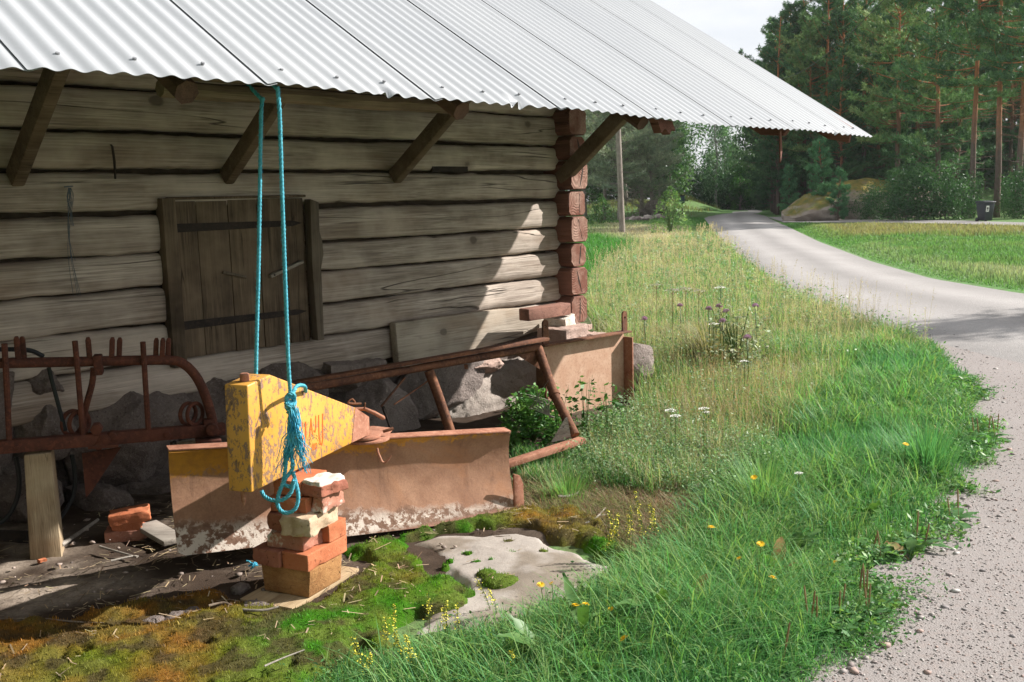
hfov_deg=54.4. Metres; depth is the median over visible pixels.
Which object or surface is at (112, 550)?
stick
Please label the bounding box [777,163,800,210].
young pine
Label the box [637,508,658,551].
bedstraw
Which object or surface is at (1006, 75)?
pine tree
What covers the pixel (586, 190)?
backdrop tree
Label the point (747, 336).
thistle
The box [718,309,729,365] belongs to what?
thistle
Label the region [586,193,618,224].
roadside bush
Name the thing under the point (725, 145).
birch tree
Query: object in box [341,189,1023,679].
ground
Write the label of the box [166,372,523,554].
grader blade
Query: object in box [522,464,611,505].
grass tussock
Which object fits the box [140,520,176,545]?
grey board
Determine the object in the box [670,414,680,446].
umbel flower
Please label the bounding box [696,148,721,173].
alder tree
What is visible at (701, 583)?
dock plant
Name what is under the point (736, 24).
sky
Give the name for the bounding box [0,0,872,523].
log barn
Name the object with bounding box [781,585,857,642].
plantain
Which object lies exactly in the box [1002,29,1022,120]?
forest conifer
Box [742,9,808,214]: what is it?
forest conifer
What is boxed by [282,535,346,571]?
brick
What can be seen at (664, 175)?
alder tree
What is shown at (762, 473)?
grass tussock
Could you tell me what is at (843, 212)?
young pine
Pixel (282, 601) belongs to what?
base board
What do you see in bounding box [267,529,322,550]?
brick
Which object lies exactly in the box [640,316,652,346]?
thistle
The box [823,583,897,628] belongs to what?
plantain
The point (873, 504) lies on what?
dock plant
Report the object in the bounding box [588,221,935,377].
seed heads
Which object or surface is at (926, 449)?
grass tussock
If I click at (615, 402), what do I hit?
tall weed
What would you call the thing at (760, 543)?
hawkbit
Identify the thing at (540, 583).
hawkbit
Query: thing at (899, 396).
tall grass
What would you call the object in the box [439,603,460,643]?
bedstraw
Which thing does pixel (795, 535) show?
dock plant
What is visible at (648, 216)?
field edge stone
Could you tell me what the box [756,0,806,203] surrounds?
forest conifer
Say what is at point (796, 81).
pine tree
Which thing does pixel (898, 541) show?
plantain
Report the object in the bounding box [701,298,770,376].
willowherb
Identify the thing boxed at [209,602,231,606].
stick
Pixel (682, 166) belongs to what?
alder tree
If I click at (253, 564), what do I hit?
rope scrap
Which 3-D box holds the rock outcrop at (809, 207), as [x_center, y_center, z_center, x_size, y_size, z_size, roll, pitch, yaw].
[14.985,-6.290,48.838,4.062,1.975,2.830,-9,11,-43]
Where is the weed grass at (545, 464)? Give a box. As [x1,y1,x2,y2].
[509,423,696,496]
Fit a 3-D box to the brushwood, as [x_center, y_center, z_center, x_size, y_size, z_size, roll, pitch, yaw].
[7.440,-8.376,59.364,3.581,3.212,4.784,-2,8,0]
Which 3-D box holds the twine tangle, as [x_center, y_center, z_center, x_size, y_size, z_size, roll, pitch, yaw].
[-2.085,-0.478,4.761,0.034,0.526,0.099,0,8,12]
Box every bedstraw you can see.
[350,636,373,680]
[379,603,398,657]
[392,629,405,660]
[403,634,420,675]
[423,591,450,642]
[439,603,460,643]
[474,577,496,613]
[507,644,527,671]
[602,518,617,569]
[625,506,632,559]
[634,488,657,540]
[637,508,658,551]
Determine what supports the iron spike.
hanging from the log barn
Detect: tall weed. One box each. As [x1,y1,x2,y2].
[539,383,575,443]
[567,375,602,436]
[593,382,624,437]
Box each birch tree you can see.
[685,123,742,208]
[703,124,746,176]
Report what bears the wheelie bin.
on the ground at (987, 195)
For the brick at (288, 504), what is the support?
on the brick at (273, 519)
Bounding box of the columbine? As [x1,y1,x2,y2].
[495,383,568,451]
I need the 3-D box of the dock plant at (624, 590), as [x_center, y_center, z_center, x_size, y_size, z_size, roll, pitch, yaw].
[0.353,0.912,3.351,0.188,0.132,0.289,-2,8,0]
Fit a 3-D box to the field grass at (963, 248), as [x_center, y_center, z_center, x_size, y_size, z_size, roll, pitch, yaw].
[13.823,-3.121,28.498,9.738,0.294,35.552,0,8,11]
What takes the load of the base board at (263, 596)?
on the bare soil
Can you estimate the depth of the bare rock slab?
3.89 m
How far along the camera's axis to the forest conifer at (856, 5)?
60.48 m
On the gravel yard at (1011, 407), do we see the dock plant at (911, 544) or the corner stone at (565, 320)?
the dock plant at (911, 544)
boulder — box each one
[633,342,653,393]
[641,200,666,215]
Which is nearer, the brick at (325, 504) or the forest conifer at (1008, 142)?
the brick at (325, 504)
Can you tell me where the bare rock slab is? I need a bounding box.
[415,534,608,634]
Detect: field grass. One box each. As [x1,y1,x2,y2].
[573,216,722,296]
[780,221,1023,290]
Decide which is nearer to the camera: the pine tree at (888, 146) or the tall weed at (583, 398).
the tall weed at (583, 398)
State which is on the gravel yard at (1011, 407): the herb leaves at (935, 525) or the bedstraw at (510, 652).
the herb leaves at (935, 525)
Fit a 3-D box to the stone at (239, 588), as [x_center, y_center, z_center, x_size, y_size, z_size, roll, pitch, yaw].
[-1.030,0.935,3.763,0.068,0.046,0.074,-2,8,0]
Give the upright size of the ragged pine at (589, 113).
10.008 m
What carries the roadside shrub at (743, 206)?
on the ground at (987, 195)
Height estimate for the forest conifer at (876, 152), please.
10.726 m
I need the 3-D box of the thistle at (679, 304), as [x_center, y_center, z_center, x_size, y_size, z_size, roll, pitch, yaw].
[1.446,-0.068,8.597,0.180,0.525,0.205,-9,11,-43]
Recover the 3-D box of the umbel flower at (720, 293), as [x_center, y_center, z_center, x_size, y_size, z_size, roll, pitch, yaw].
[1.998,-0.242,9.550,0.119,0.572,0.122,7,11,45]
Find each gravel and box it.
[737,248,955,335]
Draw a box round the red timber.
[519,302,570,320]
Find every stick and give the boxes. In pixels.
[0,618,161,622]
[62,518,98,545]
[99,545,137,557]
[111,555,138,561]
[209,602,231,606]
[243,606,278,611]
[264,649,304,666]
[558,491,578,497]
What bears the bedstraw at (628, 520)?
on the ground at (987, 195)
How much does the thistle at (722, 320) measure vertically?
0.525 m
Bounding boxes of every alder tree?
[624,121,691,199]
[635,119,713,200]
[675,129,701,198]
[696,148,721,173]
[719,125,764,176]
[726,140,750,174]
[731,127,780,207]
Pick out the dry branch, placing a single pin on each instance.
(546, 411)
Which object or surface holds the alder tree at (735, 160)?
on the ground at (987, 195)
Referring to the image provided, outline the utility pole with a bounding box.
[616,129,624,233]
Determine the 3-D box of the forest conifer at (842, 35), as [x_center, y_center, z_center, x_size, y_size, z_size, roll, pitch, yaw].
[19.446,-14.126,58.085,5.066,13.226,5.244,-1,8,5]
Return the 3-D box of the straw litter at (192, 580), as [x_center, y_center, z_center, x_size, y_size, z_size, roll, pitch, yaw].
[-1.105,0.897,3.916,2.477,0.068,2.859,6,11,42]
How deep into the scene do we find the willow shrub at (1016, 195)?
43.59 m
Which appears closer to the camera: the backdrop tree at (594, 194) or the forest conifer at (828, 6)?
the forest conifer at (828, 6)
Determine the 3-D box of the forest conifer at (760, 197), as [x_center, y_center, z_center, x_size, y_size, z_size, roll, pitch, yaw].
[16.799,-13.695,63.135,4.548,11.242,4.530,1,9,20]
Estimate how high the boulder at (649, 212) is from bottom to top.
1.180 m
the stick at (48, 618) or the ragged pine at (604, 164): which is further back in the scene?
the ragged pine at (604, 164)
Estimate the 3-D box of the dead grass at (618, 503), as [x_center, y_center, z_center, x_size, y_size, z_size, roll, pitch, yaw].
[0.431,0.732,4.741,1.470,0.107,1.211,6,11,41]
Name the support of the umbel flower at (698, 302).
on the ground at (987, 195)
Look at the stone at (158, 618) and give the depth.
3.46 m
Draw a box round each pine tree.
[750,33,795,211]
[751,30,815,203]
[766,19,825,197]
[778,9,853,192]
[795,0,859,182]
[810,48,870,183]
[821,0,908,173]
[843,0,947,179]
[844,13,911,183]
[865,1,980,185]
[880,0,1006,216]
[912,0,1008,196]
[917,0,1021,217]
[948,0,1023,217]
[965,0,1023,217]
[967,0,1023,178]
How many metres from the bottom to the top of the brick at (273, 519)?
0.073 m
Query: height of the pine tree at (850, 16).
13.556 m
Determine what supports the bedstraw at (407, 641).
on the ground at (987, 195)
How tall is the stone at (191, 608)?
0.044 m
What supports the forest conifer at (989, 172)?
on the ground at (987, 195)
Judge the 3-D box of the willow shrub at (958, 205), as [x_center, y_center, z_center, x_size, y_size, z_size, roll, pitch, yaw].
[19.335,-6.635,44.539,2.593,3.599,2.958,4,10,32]
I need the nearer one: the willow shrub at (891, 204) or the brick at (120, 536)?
the brick at (120, 536)
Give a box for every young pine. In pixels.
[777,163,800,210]
[803,136,838,195]
[825,166,850,219]
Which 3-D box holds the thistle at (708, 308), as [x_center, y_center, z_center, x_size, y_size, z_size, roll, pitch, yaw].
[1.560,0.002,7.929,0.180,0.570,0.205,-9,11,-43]
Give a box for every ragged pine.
[577,108,624,217]
[581,109,649,219]
[582,110,662,220]
[610,119,685,215]
[610,138,651,203]
[616,117,684,214]
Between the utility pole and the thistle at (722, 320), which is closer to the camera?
the thistle at (722, 320)
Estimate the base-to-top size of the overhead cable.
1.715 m
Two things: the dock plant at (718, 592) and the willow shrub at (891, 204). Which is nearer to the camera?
the dock plant at (718, 592)
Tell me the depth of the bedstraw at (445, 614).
3.27 m
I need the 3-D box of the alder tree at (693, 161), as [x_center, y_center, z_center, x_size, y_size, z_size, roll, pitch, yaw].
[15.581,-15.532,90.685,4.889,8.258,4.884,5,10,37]
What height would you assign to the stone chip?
0.017 m
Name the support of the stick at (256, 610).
on the moss
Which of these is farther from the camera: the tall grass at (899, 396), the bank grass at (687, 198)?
the bank grass at (687, 198)
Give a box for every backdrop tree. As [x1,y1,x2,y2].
[566,164,593,194]
[586,165,617,203]
[598,177,630,201]
[611,162,643,204]
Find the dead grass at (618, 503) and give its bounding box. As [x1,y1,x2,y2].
[494,464,717,558]
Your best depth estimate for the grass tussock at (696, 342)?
8.18 m
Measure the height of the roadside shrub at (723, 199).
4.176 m
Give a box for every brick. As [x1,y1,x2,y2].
[104,522,146,542]
[108,504,150,526]
[111,522,143,531]
[253,541,285,567]
[267,510,282,530]
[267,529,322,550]
[270,494,303,512]
[273,468,326,496]
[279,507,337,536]
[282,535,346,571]
[298,496,312,513]
[301,472,347,497]
[311,491,344,513]
[321,516,346,542]
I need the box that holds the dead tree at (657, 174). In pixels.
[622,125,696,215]
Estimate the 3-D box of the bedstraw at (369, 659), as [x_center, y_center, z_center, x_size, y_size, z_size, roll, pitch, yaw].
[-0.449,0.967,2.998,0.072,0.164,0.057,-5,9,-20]
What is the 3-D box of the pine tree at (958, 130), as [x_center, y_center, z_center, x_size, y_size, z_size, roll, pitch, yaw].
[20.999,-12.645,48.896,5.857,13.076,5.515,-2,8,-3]
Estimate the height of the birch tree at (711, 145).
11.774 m
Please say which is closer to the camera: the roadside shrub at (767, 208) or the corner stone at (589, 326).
the corner stone at (589, 326)
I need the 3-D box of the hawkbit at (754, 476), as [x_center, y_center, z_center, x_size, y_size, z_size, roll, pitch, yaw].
[1.039,0.699,4.279,0.029,0.252,0.028,-2,8,0]
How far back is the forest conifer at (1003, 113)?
63.64 m
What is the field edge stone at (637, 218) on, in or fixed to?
on the ground at (987, 195)
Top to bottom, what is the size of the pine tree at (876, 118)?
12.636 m
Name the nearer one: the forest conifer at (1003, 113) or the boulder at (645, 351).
the boulder at (645, 351)
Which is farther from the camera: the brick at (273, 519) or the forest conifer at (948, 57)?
the forest conifer at (948, 57)
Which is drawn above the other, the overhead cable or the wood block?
the overhead cable
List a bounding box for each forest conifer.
[738,16,783,210]
[741,35,806,213]
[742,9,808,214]
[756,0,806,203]
[758,0,839,196]
[777,0,873,180]
[797,31,834,191]
[803,0,880,184]
[831,34,875,160]
[833,31,875,170]
[841,0,903,157]
[856,68,906,178]
[866,8,921,178]
[888,2,931,168]
[903,23,964,173]
[905,2,982,89]
[914,0,995,192]
[944,22,990,183]
[946,11,1010,178]
[957,11,1018,188]
[964,4,1023,179]
[977,109,1023,189]
[979,1,1023,186]
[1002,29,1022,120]
[1003,68,1023,170]
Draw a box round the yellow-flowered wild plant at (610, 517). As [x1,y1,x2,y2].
[607,509,619,556]
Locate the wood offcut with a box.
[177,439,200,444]
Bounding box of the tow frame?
[291,337,585,467]
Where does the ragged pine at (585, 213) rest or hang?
on the ground at (987, 195)
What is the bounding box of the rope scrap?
[246,560,257,568]
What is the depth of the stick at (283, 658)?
3.02 m
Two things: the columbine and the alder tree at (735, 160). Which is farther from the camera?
the alder tree at (735, 160)
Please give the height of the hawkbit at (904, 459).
0.250 m
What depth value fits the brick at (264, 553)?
3.68 m
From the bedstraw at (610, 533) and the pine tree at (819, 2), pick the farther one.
the pine tree at (819, 2)
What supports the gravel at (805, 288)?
on the road at (983, 320)
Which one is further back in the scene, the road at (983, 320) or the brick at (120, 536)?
the road at (983, 320)
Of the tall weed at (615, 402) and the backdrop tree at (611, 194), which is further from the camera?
the backdrop tree at (611, 194)
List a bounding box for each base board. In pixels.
[240,585,281,601]
[267,566,358,609]
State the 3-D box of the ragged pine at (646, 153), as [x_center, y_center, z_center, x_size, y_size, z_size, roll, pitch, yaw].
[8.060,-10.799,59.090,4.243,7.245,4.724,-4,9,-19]
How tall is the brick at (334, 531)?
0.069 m
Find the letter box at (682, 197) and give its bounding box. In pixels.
[679,195,684,215]
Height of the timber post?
0.462 m
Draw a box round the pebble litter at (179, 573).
[0,510,494,617]
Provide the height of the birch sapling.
1.797 m
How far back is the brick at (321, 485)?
3.66 m
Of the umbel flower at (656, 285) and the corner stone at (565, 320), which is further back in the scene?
the umbel flower at (656, 285)
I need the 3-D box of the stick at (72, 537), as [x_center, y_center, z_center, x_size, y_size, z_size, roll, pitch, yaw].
[-1.924,0.849,4.429,0.024,0.030,0.367,-1,8,1]
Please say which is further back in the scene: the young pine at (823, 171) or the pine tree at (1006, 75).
the young pine at (823, 171)
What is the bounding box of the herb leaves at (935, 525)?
[778,374,1012,651]
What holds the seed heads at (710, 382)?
on the bare soil
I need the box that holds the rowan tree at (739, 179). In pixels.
[725,163,754,209]
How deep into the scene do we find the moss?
3.38 m
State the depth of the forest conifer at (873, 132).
61.89 m
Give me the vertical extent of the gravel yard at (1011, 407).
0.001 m
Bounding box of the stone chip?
[37,558,46,562]
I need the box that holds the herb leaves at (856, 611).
[278,329,1020,681]
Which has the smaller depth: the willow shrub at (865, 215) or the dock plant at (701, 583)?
the dock plant at (701, 583)
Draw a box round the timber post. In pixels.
[24,450,64,559]
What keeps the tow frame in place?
on the bare soil
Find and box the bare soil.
[0,395,759,621]
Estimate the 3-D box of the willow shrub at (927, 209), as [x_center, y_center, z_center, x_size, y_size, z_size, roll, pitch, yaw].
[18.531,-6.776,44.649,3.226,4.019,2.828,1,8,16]
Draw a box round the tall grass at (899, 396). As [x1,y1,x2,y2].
[308,323,1001,681]
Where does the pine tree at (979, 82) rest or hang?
on the ground at (987, 195)
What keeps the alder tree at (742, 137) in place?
on the ground at (987, 195)
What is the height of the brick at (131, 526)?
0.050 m
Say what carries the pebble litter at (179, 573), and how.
on the bare soil
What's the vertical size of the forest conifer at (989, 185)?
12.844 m
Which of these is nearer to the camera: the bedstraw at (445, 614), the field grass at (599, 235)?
the bedstraw at (445, 614)
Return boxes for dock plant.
[496,614,541,659]
[562,573,632,638]
[592,580,648,618]
[614,570,686,613]
[656,574,708,617]
[677,580,744,603]
[743,536,795,570]
[790,528,822,556]
[846,498,887,513]
[883,536,928,560]
[911,459,949,478]
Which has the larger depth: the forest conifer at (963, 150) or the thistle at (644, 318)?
the forest conifer at (963, 150)
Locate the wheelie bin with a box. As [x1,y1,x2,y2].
[975,200,995,220]
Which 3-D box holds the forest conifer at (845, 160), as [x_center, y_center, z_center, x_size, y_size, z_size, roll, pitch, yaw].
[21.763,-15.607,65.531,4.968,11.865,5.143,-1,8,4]
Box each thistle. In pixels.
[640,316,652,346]
[669,303,686,351]
[698,306,713,362]
[711,318,732,378]
[713,303,722,361]
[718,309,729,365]
[734,334,758,396]
[746,303,765,367]
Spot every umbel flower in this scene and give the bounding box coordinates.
[655,283,662,322]
[665,289,678,322]
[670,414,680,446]
[677,287,693,323]
[691,289,705,335]
[714,286,725,322]
[740,360,746,385]
[794,472,802,502]
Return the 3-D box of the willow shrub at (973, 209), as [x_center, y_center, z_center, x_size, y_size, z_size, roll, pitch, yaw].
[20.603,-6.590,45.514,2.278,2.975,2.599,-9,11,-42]
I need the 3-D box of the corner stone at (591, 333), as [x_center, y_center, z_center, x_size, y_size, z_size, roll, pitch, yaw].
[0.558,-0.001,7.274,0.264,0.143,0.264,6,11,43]
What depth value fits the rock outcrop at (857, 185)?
48.70 m
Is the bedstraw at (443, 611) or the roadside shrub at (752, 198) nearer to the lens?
the bedstraw at (443, 611)
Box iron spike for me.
[110,145,115,178]
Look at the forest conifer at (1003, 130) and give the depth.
61.71 m
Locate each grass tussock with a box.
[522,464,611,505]
[632,310,804,367]
[695,444,829,512]
[855,412,1005,481]
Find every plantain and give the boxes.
[750,622,818,681]
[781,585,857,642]
[815,583,871,623]
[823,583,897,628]
[827,564,902,616]
[854,530,907,563]
[894,511,952,550]
[938,489,979,528]
[961,417,991,443]
[972,414,1015,443]
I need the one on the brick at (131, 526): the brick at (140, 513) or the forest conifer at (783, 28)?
the brick at (140, 513)
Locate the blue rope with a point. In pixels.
(293, 439)
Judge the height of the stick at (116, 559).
0.018 m
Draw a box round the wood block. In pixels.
[262,554,341,597]
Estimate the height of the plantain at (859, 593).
0.173 m
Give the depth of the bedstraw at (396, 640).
3.10 m
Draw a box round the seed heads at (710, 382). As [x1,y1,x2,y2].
[641,344,801,444]
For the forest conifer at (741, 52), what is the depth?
69.34 m
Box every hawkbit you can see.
[537,582,543,607]
[707,525,713,565]
[751,475,756,518]
[758,541,764,570]
[901,442,908,484]
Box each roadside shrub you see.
[678,157,714,203]
[684,159,722,197]
[697,171,717,205]
[700,168,738,209]
[710,168,742,209]
[727,172,755,209]
[735,171,766,209]
[741,162,756,209]
[746,174,769,209]
[754,178,780,209]
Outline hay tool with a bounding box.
[0,336,225,542]
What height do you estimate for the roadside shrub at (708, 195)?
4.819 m
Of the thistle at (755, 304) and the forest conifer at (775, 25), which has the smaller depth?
the thistle at (755, 304)
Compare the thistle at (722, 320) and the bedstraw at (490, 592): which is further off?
the thistle at (722, 320)
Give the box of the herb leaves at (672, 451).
[547,388,811,501]
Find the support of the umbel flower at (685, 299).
on the ground at (987, 195)
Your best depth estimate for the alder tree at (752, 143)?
81.62 m
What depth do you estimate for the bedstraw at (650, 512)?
4.16 m
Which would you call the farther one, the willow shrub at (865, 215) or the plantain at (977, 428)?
the willow shrub at (865, 215)
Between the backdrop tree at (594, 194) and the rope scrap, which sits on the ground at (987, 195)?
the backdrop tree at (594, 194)
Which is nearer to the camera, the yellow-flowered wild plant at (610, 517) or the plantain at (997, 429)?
the yellow-flowered wild plant at (610, 517)
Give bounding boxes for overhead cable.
[781,0,883,78]
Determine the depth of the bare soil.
4.07 m
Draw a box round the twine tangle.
[64,186,80,295]
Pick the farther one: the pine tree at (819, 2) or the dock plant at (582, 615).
the pine tree at (819, 2)
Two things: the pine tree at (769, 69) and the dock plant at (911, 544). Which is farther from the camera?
the pine tree at (769, 69)
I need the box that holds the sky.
[567,0,1023,201]
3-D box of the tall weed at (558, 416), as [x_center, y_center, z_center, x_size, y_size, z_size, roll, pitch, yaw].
[0.267,0.432,5.787,0.210,0.396,0.195,4,10,36]
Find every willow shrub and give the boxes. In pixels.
[848,177,884,219]
[857,166,911,219]
[872,153,941,219]
[891,144,960,219]
[919,152,978,219]
[939,164,991,218]
[990,167,1015,216]
[993,155,1023,218]
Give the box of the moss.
[0,503,628,681]
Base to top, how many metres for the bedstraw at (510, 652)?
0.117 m
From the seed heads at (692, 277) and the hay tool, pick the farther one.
the seed heads at (692, 277)
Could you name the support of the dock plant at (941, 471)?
on the ground at (987, 195)
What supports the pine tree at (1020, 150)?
on the ground at (987, 195)
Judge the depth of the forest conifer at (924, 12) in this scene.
60.17 m
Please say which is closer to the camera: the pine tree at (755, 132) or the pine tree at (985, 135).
the pine tree at (985, 135)
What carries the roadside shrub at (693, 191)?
on the ground at (987, 195)
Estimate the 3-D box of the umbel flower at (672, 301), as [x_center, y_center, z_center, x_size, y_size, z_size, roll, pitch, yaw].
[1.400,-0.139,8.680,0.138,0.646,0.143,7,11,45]
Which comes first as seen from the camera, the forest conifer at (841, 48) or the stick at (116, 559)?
the stick at (116, 559)
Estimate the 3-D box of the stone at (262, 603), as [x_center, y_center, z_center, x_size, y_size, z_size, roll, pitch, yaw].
[-0.917,0.959,3.575,0.098,0.051,0.076,-2,8,0]
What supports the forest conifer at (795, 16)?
on the ground at (987, 195)
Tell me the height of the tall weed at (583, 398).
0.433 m
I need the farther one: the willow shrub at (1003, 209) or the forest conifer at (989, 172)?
the forest conifer at (989, 172)
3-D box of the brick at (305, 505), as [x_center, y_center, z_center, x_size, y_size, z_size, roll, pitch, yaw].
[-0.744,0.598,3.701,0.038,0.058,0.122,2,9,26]
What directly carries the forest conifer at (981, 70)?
on the ground at (987, 195)
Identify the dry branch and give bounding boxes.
[527,381,554,417]
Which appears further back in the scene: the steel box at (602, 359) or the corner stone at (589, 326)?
the corner stone at (589, 326)
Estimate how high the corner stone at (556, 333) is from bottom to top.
0.157 m
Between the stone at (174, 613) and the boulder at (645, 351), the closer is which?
the stone at (174, 613)
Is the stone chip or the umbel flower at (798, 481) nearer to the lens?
the stone chip
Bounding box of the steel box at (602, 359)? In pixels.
[536,311,633,417]
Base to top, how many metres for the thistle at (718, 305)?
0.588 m
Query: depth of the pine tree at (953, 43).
45.83 m
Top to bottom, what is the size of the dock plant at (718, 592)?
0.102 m
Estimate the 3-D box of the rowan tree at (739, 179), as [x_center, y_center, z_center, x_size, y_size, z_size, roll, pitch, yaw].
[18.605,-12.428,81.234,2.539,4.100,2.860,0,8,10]
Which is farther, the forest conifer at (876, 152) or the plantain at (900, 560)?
the forest conifer at (876, 152)
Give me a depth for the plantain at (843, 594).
3.41 m
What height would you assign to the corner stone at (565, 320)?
0.125 m
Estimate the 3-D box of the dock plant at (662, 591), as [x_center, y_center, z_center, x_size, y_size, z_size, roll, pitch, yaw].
[0.494,0.883,3.331,0.219,0.186,0.309,2,9,24]
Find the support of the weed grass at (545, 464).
on the bare soil
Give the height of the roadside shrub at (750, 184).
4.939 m
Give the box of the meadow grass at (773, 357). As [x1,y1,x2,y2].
[574,232,939,501]
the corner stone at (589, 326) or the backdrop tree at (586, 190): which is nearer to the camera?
the corner stone at (589, 326)
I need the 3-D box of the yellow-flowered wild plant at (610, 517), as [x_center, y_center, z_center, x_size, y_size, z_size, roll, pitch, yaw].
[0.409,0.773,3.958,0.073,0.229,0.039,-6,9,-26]
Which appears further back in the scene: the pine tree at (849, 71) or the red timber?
the pine tree at (849, 71)
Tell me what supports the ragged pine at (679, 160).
on the ground at (987, 195)
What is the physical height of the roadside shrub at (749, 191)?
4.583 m
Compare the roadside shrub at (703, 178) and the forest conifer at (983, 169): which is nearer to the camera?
the forest conifer at (983, 169)
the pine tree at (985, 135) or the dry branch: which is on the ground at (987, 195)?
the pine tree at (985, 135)
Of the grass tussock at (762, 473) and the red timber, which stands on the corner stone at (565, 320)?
the red timber
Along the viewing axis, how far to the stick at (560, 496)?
4.73 m
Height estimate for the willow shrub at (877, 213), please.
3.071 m
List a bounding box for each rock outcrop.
[781,193,846,220]
[814,178,959,218]
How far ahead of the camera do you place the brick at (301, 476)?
3.71 m
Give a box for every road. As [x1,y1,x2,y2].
[705,208,1023,362]
[769,217,1023,225]
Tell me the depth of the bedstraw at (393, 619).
3.19 m
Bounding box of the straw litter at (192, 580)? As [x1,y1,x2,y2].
[0,495,595,676]
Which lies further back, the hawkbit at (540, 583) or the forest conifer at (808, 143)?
the forest conifer at (808, 143)
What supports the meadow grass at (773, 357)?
on the ground at (987, 195)
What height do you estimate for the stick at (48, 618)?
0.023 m
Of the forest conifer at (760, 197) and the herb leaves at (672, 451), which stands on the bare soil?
the herb leaves at (672, 451)
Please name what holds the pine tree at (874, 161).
on the ground at (987, 195)
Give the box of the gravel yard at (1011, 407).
[778,342,1023,681]
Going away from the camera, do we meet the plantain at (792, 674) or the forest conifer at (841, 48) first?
the plantain at (792, 674)
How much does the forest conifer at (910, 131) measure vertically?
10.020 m
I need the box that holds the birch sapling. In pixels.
[644,186,693,233]
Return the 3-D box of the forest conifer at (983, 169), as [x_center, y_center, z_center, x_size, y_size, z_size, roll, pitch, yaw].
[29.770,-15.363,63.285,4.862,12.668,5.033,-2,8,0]
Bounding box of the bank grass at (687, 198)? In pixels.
[582,192,720,217]
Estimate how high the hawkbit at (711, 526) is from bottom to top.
0.210 m
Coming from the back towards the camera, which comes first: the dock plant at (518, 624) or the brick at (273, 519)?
the brick at (273, 519)
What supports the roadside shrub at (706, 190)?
on the ground at (987, 195)
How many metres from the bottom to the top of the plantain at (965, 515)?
0.170 m
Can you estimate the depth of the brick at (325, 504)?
3.67 m
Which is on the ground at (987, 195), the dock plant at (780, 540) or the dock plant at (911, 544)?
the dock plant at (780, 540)
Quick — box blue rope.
[246,85,312,514]
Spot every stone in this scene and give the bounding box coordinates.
[142,615,164,622]
[164,610,183,619]
[184,606,198,612]
[230,582,249,594]
[244,600,268,606]
[537,324,587,343]
[544,313,575,326]
[576,322,591,329]
[587,331,605,335]
[632,216,641,220]
[643,215,653,218]
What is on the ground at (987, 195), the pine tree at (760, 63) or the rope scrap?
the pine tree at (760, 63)
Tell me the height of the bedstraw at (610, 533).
0.213 m
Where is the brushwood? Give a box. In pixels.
[607,178,666,219]
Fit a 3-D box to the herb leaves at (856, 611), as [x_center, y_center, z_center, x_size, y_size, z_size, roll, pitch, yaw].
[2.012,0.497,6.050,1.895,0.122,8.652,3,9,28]
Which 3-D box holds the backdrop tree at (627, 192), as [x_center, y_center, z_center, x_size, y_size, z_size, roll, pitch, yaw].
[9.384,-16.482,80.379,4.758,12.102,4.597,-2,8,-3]

